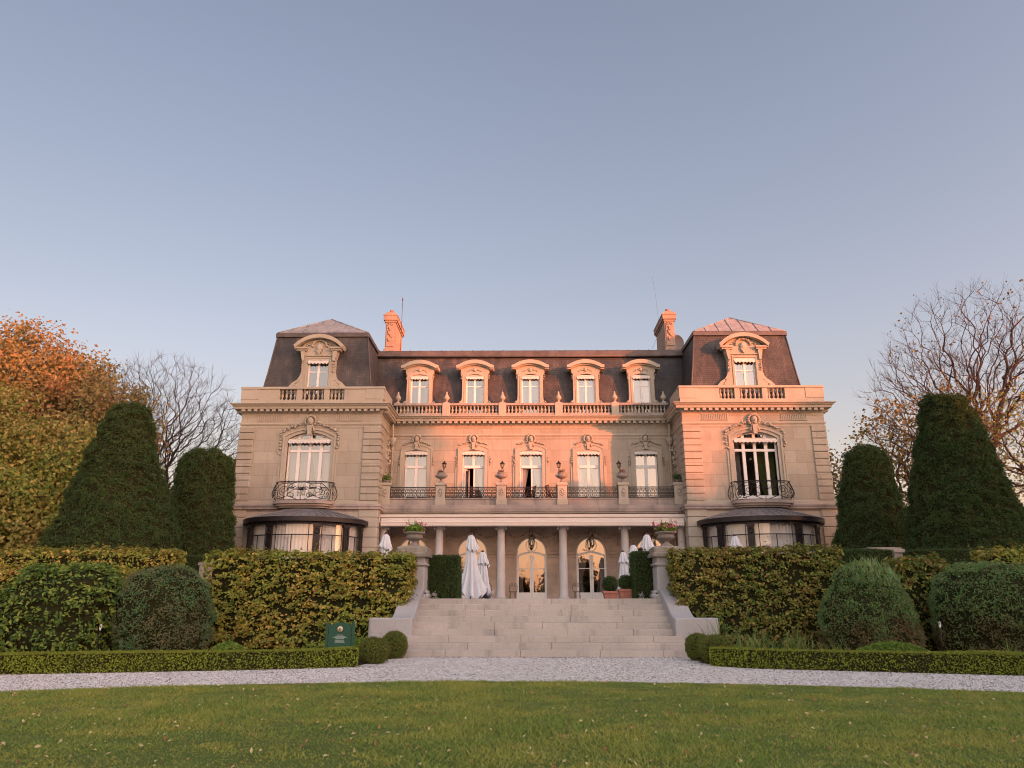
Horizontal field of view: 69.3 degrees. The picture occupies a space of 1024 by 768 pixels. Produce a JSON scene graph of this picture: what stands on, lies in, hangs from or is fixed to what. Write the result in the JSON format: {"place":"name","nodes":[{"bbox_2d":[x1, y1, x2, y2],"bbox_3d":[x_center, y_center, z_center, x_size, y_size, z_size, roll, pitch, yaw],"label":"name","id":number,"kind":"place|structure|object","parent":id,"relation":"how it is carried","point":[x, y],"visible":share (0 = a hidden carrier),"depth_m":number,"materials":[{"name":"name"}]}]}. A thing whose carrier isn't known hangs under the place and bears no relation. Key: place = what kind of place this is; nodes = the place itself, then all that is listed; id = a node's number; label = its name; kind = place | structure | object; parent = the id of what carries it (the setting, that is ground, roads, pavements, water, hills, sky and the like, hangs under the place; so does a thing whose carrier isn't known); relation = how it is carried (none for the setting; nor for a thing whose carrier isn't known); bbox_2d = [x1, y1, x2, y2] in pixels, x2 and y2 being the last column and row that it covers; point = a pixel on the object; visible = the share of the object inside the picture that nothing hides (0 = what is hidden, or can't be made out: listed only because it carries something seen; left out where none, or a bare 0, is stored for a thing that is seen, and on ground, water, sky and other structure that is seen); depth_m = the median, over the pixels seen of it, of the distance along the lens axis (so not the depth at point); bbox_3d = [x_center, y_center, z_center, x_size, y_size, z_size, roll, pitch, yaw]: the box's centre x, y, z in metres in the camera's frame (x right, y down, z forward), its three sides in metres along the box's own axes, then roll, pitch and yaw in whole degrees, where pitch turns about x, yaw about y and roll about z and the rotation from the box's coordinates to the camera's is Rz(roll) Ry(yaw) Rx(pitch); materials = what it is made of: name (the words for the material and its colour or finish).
{"place":"outdoors","nodes":[
{"label":"outdoors","id":0,"kind":"place"},
{"bbox_2d":[470,486,481,497],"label":"balcony chair","id":1,"kind":"object","parent":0,"point":[475,493],"visible":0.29,"depth_m":42.57,"materials":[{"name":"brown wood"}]},
{"bbox_2d":[0,679,1023,767],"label":"lawn","id":2,"kind":"structure","parent":0,"point":[216,764],"depth_m":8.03,"materials":[{"name":"green plant"}]},
{"bbox_2d":[0,681,1023,767],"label":"fallen leaves","id":3,"kind":"object","parent":2,"relation":"on","point":[354,750],"visible":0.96,"depth_m":8.48,"materials":[{"name":"brown plant"}]},
{"bbox_2d":[0,654,1023,692],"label":"gravel path","id":4,"kind":"structure","parent":0,"point":[548,677],"depth_m":14.85,"materials":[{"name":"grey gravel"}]},
{"bbox_2d":[358,633,389,663],"bbox_3d":[-3.347,6.384,17.907,0.817,0.730,0.806,0,-16,1],"label":"box ball","id":5,"kind":"object","parent":4,"relation":"on","point":[374,649],"visible":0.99,"depth_m":17.68,"materials":[{"name":"green plant"}]},
{"bbox_2d":[381,630,408,658],"bbox_3d":[-3.100,6.825,19.481,0.756,0.758,0.824,0,-16,1],"label":"box ball","id":6,"kind":"object","parent":4,"relation":"on","point":[396,640],"visible":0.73,"depth_m":19.29,"materials":[{"name":"green plant"}]},
{"bbox_2d":[368,589,718,656],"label":"stone staircase","id":7,"kind":"structure","parent":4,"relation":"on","point":[663,625],"depth_m":21.07,"materials":[{"name":"beige stone"}]},
{"bbox_2d":[684,630,705,660],"bbox_3d":[4.716,6.599,18.789,0.732,0.791,0.722,0,-16,1],"label":"box ball","id":8,"kind":"object","parent":4,"relation":"on","point":[691,643],"visible":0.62,"depth_m":18.62,"materials":[{"name":"green plant"}]},
{"bbox_2d":[0,0,1023,512],"label":"sky","id":9,"kind":"structure","parent":0,"point":[205,180],"materials":[{"name":"blue"}]},
{"bbox_2d":[509,583,517,598],"bbox_3d":[0.045,10.943,39.072,0.441,0.913,0.482,2,-17,-8],"label":"iron chair","id":10,"kind":"object","parent":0,"point":[512,591],"visible":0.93,"depth_m":38.92,"materials":[{"name":"black metal"}]},
{"bbox_2d":[572,583,580,598],"bbox_3d":[3.433,10.932,39.035,0.441,0.913,0.482,-4,-17,14],"label":"iron chair","id":11,"kind":"object","parent":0,"point":[577,591],"visible":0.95,"depth_m":38.90,"materials":[{"name":"black metal"}]},
{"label":"terrace","id":12,"kind":"structure","parent":0,"visible":0},
{"bbox_2d":[0,370,166,555],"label":"yellow green tree","id":13,"kind":"object","parent":12,"relation":"on","point":[33,474],"visible":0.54,"depth_m":42.33,"materials":[{"name":"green plant"}]},
{"bbox_2d":[0,309,177,514],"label":"orange tree","id":14,"kind":"object","parent":12,"relation":"on","point":[63,381],"visible":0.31,"depth_m":51.76,"materials":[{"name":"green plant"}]},
{"bbox_2d":[0,538,187,574],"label":"hornbeam hedge","id":15,"kind":"object","parent":12,"relation":"on","point":[140,560],"visible":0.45,"depth_m":25.23,"materials":[{"name":"green plant"}]},
{"bbox_2d":[25,400,182,555],"bbox_3d":[-16.496,4.689,31.119,6.436,8.730,6.523,0,-16,1],"label":"yew cone","id":16,"kind":"object","parent":12,"relation":"on","point":[116,492],"visible":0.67,"depth_m":29.97,"materials":[{"name":"green plant"}]},
{"bbox_2d":[99,348,241,495],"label":"bare tree","id":17,"kind":"object","parent":12,"relation":"on","point":[172,459],"visible":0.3,"depth_m":59.23,"materials":[{"name":"brown plant"}]},
{"bbox_2d":[169,440,240,555],"bbox_3d":[-15.389,6.728,36.756,4.274,7.992,4.255,0,-16,1],"label":"yew cone","id":18,"kind":"object","parent":12,"relation":"on","point":[203,496],"visible":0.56,"depth_m":36.02,"materials":[{"name":"green plant"}]},
{"bbox_2d":[198,562,212,594],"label":"stone block","id":19,"kind":"structure","parent":12,"relation":"on","point":[201,568],"depth_m":24.58,"materials":[{"name":"beige stone"}]},
{"bbox_2d":[174,554,238,574],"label":"yew hedge","id":20,"kind":"object","parent":12,"relation":"on","point":[193,561],"visible":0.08,"depth_m":26.27,"materials":[{"name":"green plant"}]},
{"bbox_2d":[229,452,237,492],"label":"russet tree","id":21,"kind":"object","parent":12,"relation":"on","point":[235,459],"visible":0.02,"depth_m":54.70,"materials":[{"name":"brown plant"}]},
{"bbox_2d":[379,532,392,557],"bbox_3d":[-5.511,7.933,32.137,1.009,2.979,1.010,0,-16,1],"label":"closed parasol","id":22,"kind":"object","parent":12,"relation":"on","point":[385,543],"visible":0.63,"depth_m":32.26,"materials":[{"name":"white fabric"}]},
{"bbox_2d":[397,546,432,598],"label":"gate pier","id":23,"kind":"structure","parent":12,"relation":"on","point":[423,555],"depth_m":23.58,"materials":[{"name":"stone"}]},
{"bbox_2d":[404,531,424,545],"bbox_3d":[-3.191,5.087,24.207,0.710,0.475,0.710,0,-16,1],"label":"stone urn","id":24,"kind":"object","parent":23,"relation":"on","point":[414,537],"visible":0.97,"depth_m":24.03,"materials":[{"name":"beige stone"}]},
{"bbox_2d":[404,519,426,531],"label":"flowering plant","id":25,"kind":"object","parent":24,"relation":"in","point":[416,526],"visible":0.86,"depth_m":24.17,"materials":[{"name":"green plant"}]},
{"bbox_2d":[427,551,463,598],"bbox_3d":[-2.211,6.367,24.824,1.322,1.686,1.378,0,-16,1],"label":"clipped yew","id":26,"kind":"object","parent":12,"relation":"on","point":[444,580],"visible":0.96,"depth_m":24.28,"materials":[{"name":"green plant"}]},
{"bbox_2d":[461,533,486,598],"bbox_3d":[-1.715,7.923,32.056,1.270,2.924,1.269,0,-16,1],"label":"closed parasol","id":27,"kind":"object","parent":12,"relation":"on","point":[473,585],"visible":0.95,"depth_m":31.79,"materials":[{"name":"white fabric"}]},
{"bbox_2d":[477,550,494,598],"bbox_3d":[-1.347,8.944,34.507,1.164,2.378,1.178,0,-16,1],"label":"closed parasol","id":28,"kind":"object","parent":12,"relation":"on","point":[483,564],"visible":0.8,"depth_m":34.40,"materials":[{"name":"white fabric"}]},
{"bbox_2d":[229,277,837,598],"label":"chateau","id":29,"kind":"structure","parent":12,"relation":"on","point":[724,418],"depth_m":42.24,"materials":[{"name":"stone"}]},
{"bbox_2d":[284,433,330,499],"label":"great window","id":30,"kind":"structure","parent":29,"relation":"in","point":[296,451],"depth_m":41.29,"materials":[{"name":"white paint"}]},
{"bbox_2d":[382,472,391,482],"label":"potted plant","id":31,"kind":"object","parent":29,"relation":"on","point":[386,478],"visible":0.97,"depth_m":41.73,"materials":[{"name":"green plant"}]},
{"bbox_2d":[400,539,426,546],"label":"door","id":32,"kind":"structure","parent":29,"relation":"in","point":[405,542],"depth_m":43.06,"materials":[{"name":"beige paint"}]},
{"bbox_2d":[404,451,427,497],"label":"window","id":33,"kind":"structure","parent":29,"relation":"in","point":[410,481],"depth_m":44.03,"materials":[{"name":"white paint"}]},
{"bbox_2d":[435,461,447,482],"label":"lantern urn","id":34,"kind":"object","parent":29,"relation":"on","point":[440,475],"visible":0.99,"depth_m":41.70,"materials":[{"name":"stone"}]},
{"bbox_2d":[457,538,486,598],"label":"door","id":35,"kind":"structure","parent":29,"relation":"in","point":[462,550],"depth_m":42.84,"materials":[{"name":"beige paint"}]},
{"bbox_2d":[462,451,484,497],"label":"window","id":36,"kind":"structure","parent":29,"relation":"in","point":[479,456],"depth_m":44.03,"materials":[{"name":"white paint"}]},
{"bbox_2d":[495,461,507,481],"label":"lantern urn","id":37,"kind":"object","parent":29,"relation":"on","point":[500,475],"visible":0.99,"depth_m":41.68,"materials":[{"name":"stone"}]},
{"bbox_2d":[519,451,541,496],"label":"window","id":38,"kind":"structure","parent":29,"relation":"in","point":[526,457],"depth_m":43.99,"materials":[{"name":"white paint"}]},
{"bbox_2d":[517,538,546,598],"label":"door","id":39,"kind":"structure","parent":29,"relation":"in","point":[523,549],"depth_m":42.45,"materials":[{"name":"beige paint"}]},
{"bbox_2d":[555,460,567,481],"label":"lantern urn","id":40,"kind":"object","parent":29,"relation":"on","point":[562,475],"visible":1,"depth_m":41.65,"materials":[{"name":"stone"}]},
{"bbox_2d":[577,450,600,496],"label":"window","id":41,"kind":"structure","parent":29,"relation":"in","point":[591,457],"depth_m":43.95,"materials":[{"name":"white paint"}]},
{"bbox_2d":[576,537,606,598],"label":"door","id":42,"kind":"structure","parent":29,"relation":"in","point":[582,550],"depth_m":42.45,"materials":[{"name":"beige paint"}]},
{"bbox_2d":[616,460,628,481],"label":"lantern urn","id":43,"kind":"object","parent":29,"relation":"on","point":[622,475],"visible":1,"depth_m":41.61,"materials":[{"name":"stone"}]},
{"bbox_2d":[634,450,658,496],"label":"window","id":44,"kind":"structure","parent":29,"relation":"in","point":[645,460],"depth_m":43.91,"materials":[{"name":"white paint"}]},
{"bbox_2d":[637,538,661,551],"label":"door","id":45,"kind":"structure","parent":29,"relation":"in","point":[658,543],"depth_m":42.87,"materials":[{"name":"beige paint"}]},
{"bbox_2d":[671,474,681,481],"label":"potted plant","id":46,"kind":"object","parent":29,"relation":"on","point":[678,477],"visible":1,"depth_m":41.56,"materials":[{"name":"green plant"}]},
{"bbox_2d":[733,432,780,498],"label":"great window","id":47,"kind":"structure","parent":29,"relation":"in","point":[758,454],"depth_m":41.00,"materials":[{"name":"white paint"}]},
{"bbox_2d":[602,591,617,598],"bbox_3d":[3.567,7.669,26.890,0.550,0.300,0.550,0,-16,1],"label":"terracotta planter","id":48,"kind":"object","parent":12,"relation":"on","point":[610,594],"visible":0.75,"depth_m":26.67,"materials":[{"name":"orange ceramic"}]},
{"bbox_2d":[602,576,618,590],"bbox_3d":[3.564,7.267,26.965,0.649,0.659,0.714,0,-16,1],"label":"box ball","id":49,"kind":"object","parent":48,"relation":"in","point":[609,583],"visible":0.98,"depth_m":26.85,"materials":[{"name":"green plant"}]},
{"bbox_2d":[616,550,628,596],"bbox_3d":[5.878,10.014,38.663,1.118,2.640,1.122,0,-16,1],"label":"closed parasol","id":50,"kind":"object","parent":12,"relation":"on","point":[623,561],"visible":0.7,"depth_m":38.70,"materials":[{"name":"white fabric"}]},
{"bbox_2d":[617,589,631,598],"bbox_3d":[3.845,7.083,24.974,0.550,0.340,0.550,0,-16,1],"label":"terracotta planter","id":51,"kind":"object","parent":12,"relation":"on","point":[624,593],"visible":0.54,"depth_m":24.75,"materials":[{"name":"orange ceramic"}]},
{"bbox_2d":[618,574,631,588],"bbox_3d":[3.843,6.697,25.088,0.565,0.610,0.554,5,-17,-16],"label":"box ball","id":52,"kind":"object","parent":51,"relation":"in","point":[624,581],"visible":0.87,"depth_m":24.93,"materials":[{"name":"green plant"}]},
{"bbox_2d":[627,543,637,575],"bbox_3d":[5.888,9.109,35.840,1.054,2.779,1.057,0,-16,1],"label":"closed parasol","id":53,"kind":"object","parent":12,"relation":"on","point":[633,547],"visible":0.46,"depth_m":36.01,"materials":[{"name":"white fabric"}]},
{"bbox_2d":[628,547,653,598],"bbox_3d":[4.432,6.261,24.784,1.108,1.858,1.522,0,-16,1],"label":"clipped yew","id":54,"kind":"object","parent":12,"relation":"on","point":[640,571],"visible":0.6,"depth_m":24.30,"materials":[{"name":"green plant"}]},
{"bbox_2d":[640,532,653,550],"bbox_3d":[6.074,8.139,32.959,1.115,3.029,1.112,0,-16,1],"label":"closed parasol","id":55,"kind":"object","parent":12,"relation":"on","point":[646,543],"visible":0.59,"depth_m":33.14,"materials":[{"name":"white fabric"}]},
{"bbox_2d":[647,546,684,598],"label":"gate pier","id":56,"kind":"structure","parent":12,"relation":"on","point":[657,555],"depth_m":23.49,"materials":[{"name":"stone"}]},
{"bbox_2d":[655,531,676,545],"bbox_3d":[5.009,5.061,24.118,0.710,0.475,0.710,0,-16,1],"label":"stone urn","id":57,"kind":"object","parent":56,"relation":"on","point":[666,537],"visible":1,"depth_m":23.94,"materials":[{"name":"beige stone"}]},
{"bbox_2d":[651,518,678,531],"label":"flowering plant","id":58,"kind":"object","parent":57,"relation":"in","point":[665,526],"visible":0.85,"depth_m":24.09,"materials":[{"name":"green plant"}]},
{"bbox_2d":[730,534,741,547],"bbox_3d":[10.087,8.207,33.089,1.104,2.966,1.102,0,-16,1],"label":"closed parasol","id":59,"kind":"object","parent":12,"relation":"on","point":[735,541],"visible":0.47,"depth_m":33.31,"materials":[{"name":"white fabric"}]},
{"bbox_2d":[828,444,841,513],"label":"russet tree","id":60,"kind":"object","parent":12,"relation":"on","point":[832,459],"visible":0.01,"depth_m":55.87,"materials":[{"name":"brown plant"}]},
{"bbox_2d":[824,546,895,570],"bbox_3d":[12.045,6.560,25.824,2.645,2.081,1.115,0,-16,1],"label":"yew hedge","id":61,"kind":"object","parent":12,"relation":"on","point":[881,554],"visible":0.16,"depth_m":25.68,"materials":[{"name":"green plant"}]},
{"bbox_2d":[831,438,907,554],"bbox_3d":[17.511,6.566,36.410,4.903,8.100,4.992,0,-16,1],"label":"yew cone","id":62,"kind":"object","parent":12,"relation":"on","point":[870,505],"visible":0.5,"depth_m":35.65,"materials":[{"name":"green plant"}]},
{"bbox_2d":[862,547,904,558],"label":"stone block","id":63,"kind":"structure","parent":12,"relation":"on","point":[899,551],"depth_m":26.22,"materials":[{"name":"beige stone"}]},
{"bbox_2d":[831,377,1012,505],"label":"thin leafed tree","id":64,"kind":"object","parent":12,"relation":"on","point":[899,461],"visible":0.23,"depth_m":52.01,"materials":[{"name":"brown plant"}]},
{"bbox_2d":[855,272,1023,475],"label":"tall bare tree","id":65,"kind":"object","parent":12,"relation":"on","point":[978,379],"visible":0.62,"depth_m":57.73,"materials":[{"name":"brown plant"}]},
{"bbox_2d":[900,389,1023,561],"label":"yew cone","id":66,"kind":"object","parent":12,"relation":"on","point":[961,493],"visible":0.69,"depth_m":29.70,"materials":[{"name":"green plant"}]},
{"bbox_2d":[905,543,1022,567],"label":"yew hedge","id":67,"kind":"object","parent":12,"relation":"on","point":[950,555],"visible":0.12,"depth_m":25.47,"materials":[{"name":"green plant"}]},
{"bbox_2d":[971,375,1023,502],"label":"pale trunk tree","id":68,"kind":"object","parent":12,"relation":"on","point":[1012,457],"visible":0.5,"depth_m":50.36,"materials":[{"name":"brown plant"}]},
{"bbox_3d":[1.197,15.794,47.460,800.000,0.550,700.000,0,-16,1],"label":"ground","id":69,"kind":"structure","parent":0,"visible":0},
{"bbox_2d":[65,656,387,673],"bbox_3d":[-21.180,6.097,15.761,36.000,0.060,15.800,0,-16,1],"label":"flower bed","id":70,"kind":"object","parent":69,"relation":"on","point":[360,662],"visible":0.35,"depth_m":17.55,"materials":[{"name":"soil"}]},
{"bbox_2d":[0,551,131,652],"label":"leafy shrub","id":71,"kind":"object","parent":70,"relation":"on","point":[55,607],"visible":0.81,"depth_m":18.93,"materials":[{"name":"green plant"}]},
{"bbox_2d":[0,559,135,588],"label":"hornbeam hedge","id":72,"kind":"object","parent":70,"relation":"on","point":[9,575],"visible":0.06,"depth_m":23.12,"materials":[{"name":"green plant"}]},
{"bbox_2d":[109,560,217,651],"bbox_3d":[-9.470,6.154,20.336,2.721,2.545,2.757,0,-16,1],"label":"dense shrub","id":73,"kind":"object","parent":70,"relation":"on","point":[164,608],"visible":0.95,"depth_m":19.40,"materials":[{"name":"green plant"}]},
{"bbox_2d":[0,646,358,674],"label":"box hedge","id":74,"kind":"object","parent":70,"relation":"on","point":[64,662],"visible":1,"depth_m":15.77,"materials":[{"name":"green plant"}]},
{"bbox_2d":[210,640,245,650],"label":"leafy plant","id":75,"kind":"object","parent":70,"relation":"on","point":[228,645],"visible":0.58,"depth_m":17.53,"materials":[{"name":"green plant"}]},
{"bbox_2d":[200,541,418,650],"bbox_3d":[-6.213,6.468,22.654,6.689,3.240,1.835,0,-16,1],"label":"hornbeam hedge","id":76,"kind":"object","parent":70,"relation":"on","point":[274,601],"visible":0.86,"depth_m":22.23,"materials":[{"name":"green plant"}]},
{"bbox_2d":[324,621,354,647],"bbox_3d":[-4.298,6.410,18.492,0.750,0.965,0.090,0,-16,1],"label":"garden sign","id":77,"kind":"object","parent":70,"relation":"on","point":[339,634],"visible":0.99,"depth_m":18.52,"materials":[{"name":"green metal"}]},
{"bbox_2d":[354,637,363,646],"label":"leafy plant","id":78,"kind":"object","parent":70,"relation":"on","point":[358,640],"visible":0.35,"depth_m":20.89,"materials":[{"name":"green plant"}]},
{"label":"flower bed","id":79,"kind":"structure","parent":69,"relation":"on","visible":0},
{"bbox_2d":[698,629,733,663],"bbox_3d":[4.905,6.330,17.856,0.904,0.791,0.921,0,-16,1],"label":"box ball","id":80,"kind":"object","parent":79,"relation":"on","point":[707,641],"visible":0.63,"depth_m":17.66,"materials":[{"name":"green plant"}]},
{"bbox_2d":[699,616,742,646],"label":"daylily clump","id":81,"kind":"object","parent":79,"relation":"on","point":[723,631],"visible":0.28,"depth_m":19.12,"materials":[{"name":"green plant"}]},
{"bbox_2d":[665,540,845,649],"bbox_3d":[7.457,6.407,22.586,5.495,3.319,1.647,0,-16,1],"label":"hornbeam hedge","id":82,"kind":"object","parent":79,"relation":"on","point":[762,588],"visible":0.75,"depth_m":22.15,"materials":[{"name":"green plant"}]},
{"bbox_2d":[727,626,789,648],"bbox_3d":[6.102,6.549,18.875,1.995,0.854,1.170,-8,-18,24],"label":"daylily clump","id":83,"kind":"object","parent":79,"relation":"on","point":[754,643],"visible":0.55,"depth_m":18.79,"materials":[{"name":"green plant"}]},
{"bbox_2d":[766,624,834,649],"bbox_3d":[7.363,6.489,18.671,2.020,0.854,1.275,0,-16,1],"label":"daylily clump","id":84,"kind":"object","parent":79,"relation":"on","point":[799,646],"visible":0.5,"depth_m":18.66,"materials":[{"name":"green plant"}]},
{"bbox_2d":[810,639,852,650],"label":"daylily clump","id":85,"kind":"object","parent":79,"relation":"on","point":[836,647],"visible":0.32,"depth_m":18.43,"materials":[{"name":"green plant"}]},
{"bbox_2d":[709,646,1023,675],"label":"box hedge","id":86,"kind":"object","parent":79,"relation":"on","point":[992,662],"visible":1,"depth_m":15.71,"materials":[{"name":"green plant"}]},
{"bbox_2d":[815,554,928,650],"bbox_3d":[9.719,6.035,20.337,2.699,2.759,2.655,0,-16,1],"label":"spiky shrub","id":87,"kind":"object","parent":79,"relation":"on","point":[866,602],"visible":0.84,"depth_m":19.64,"materials":[{"name":"green plant"}]},
{"bbox_2d":[856,640,928,651],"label":"leafy plant","id":88,"kind":"object","parent":79,"relation":"on","point":[891,645],"visible":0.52,"depth_m":17.07,"materials":[{"name":"green plant"}]},
{"bbox_2d":[883,549,950,651],"bbox_3d":[11.940,6.377,21.803,1.845,2.942,1.341,0,-16,1],"label":"hornbeam hedge","id":89,"kind":"object","parent":79,"relation":"on","point":[919,574],"visible":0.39,"depth_m":21.62,"materials":[{"name":"green plant"}]},
{"bbox_2d":[938,621,942,650],"bbox_3d":[10.087,6.077,17.380,0.084,0.975,0.045,-6,-17,19],"label":"garden stake","id":90,"kind":"object","parent":79,"relation":"on","point":[940,633],"visible":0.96,"depth_m":17.44,"materials":[{"name":"metal"}]},
{"bbox_2d":[924,551,1023,651],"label":"spiky shrub","id":91,"kind":"object","parent":79,"relation":"on","point":[979,606],"visible":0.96,"depth_m":19.35,"materials":[{"name":"green plant"}]},
{"bbox_2d":[967,541,1023,565],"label":"hornbeam hedge","id":92,"kind":"object","parent":79,"relation":"on","point":[1001,555],"visible":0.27,"depth_m":21.75,"materials":[{"name":"green plant"}]},
{"bbox_2d":[988,636,1023,651],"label":"daylily clump","id":93,"kind":"object","parent":79,"relation":"on","point":[1007,646],"visible":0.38,"depth_m":16.88,"materials":[{"name":"green plant"}]}
]}

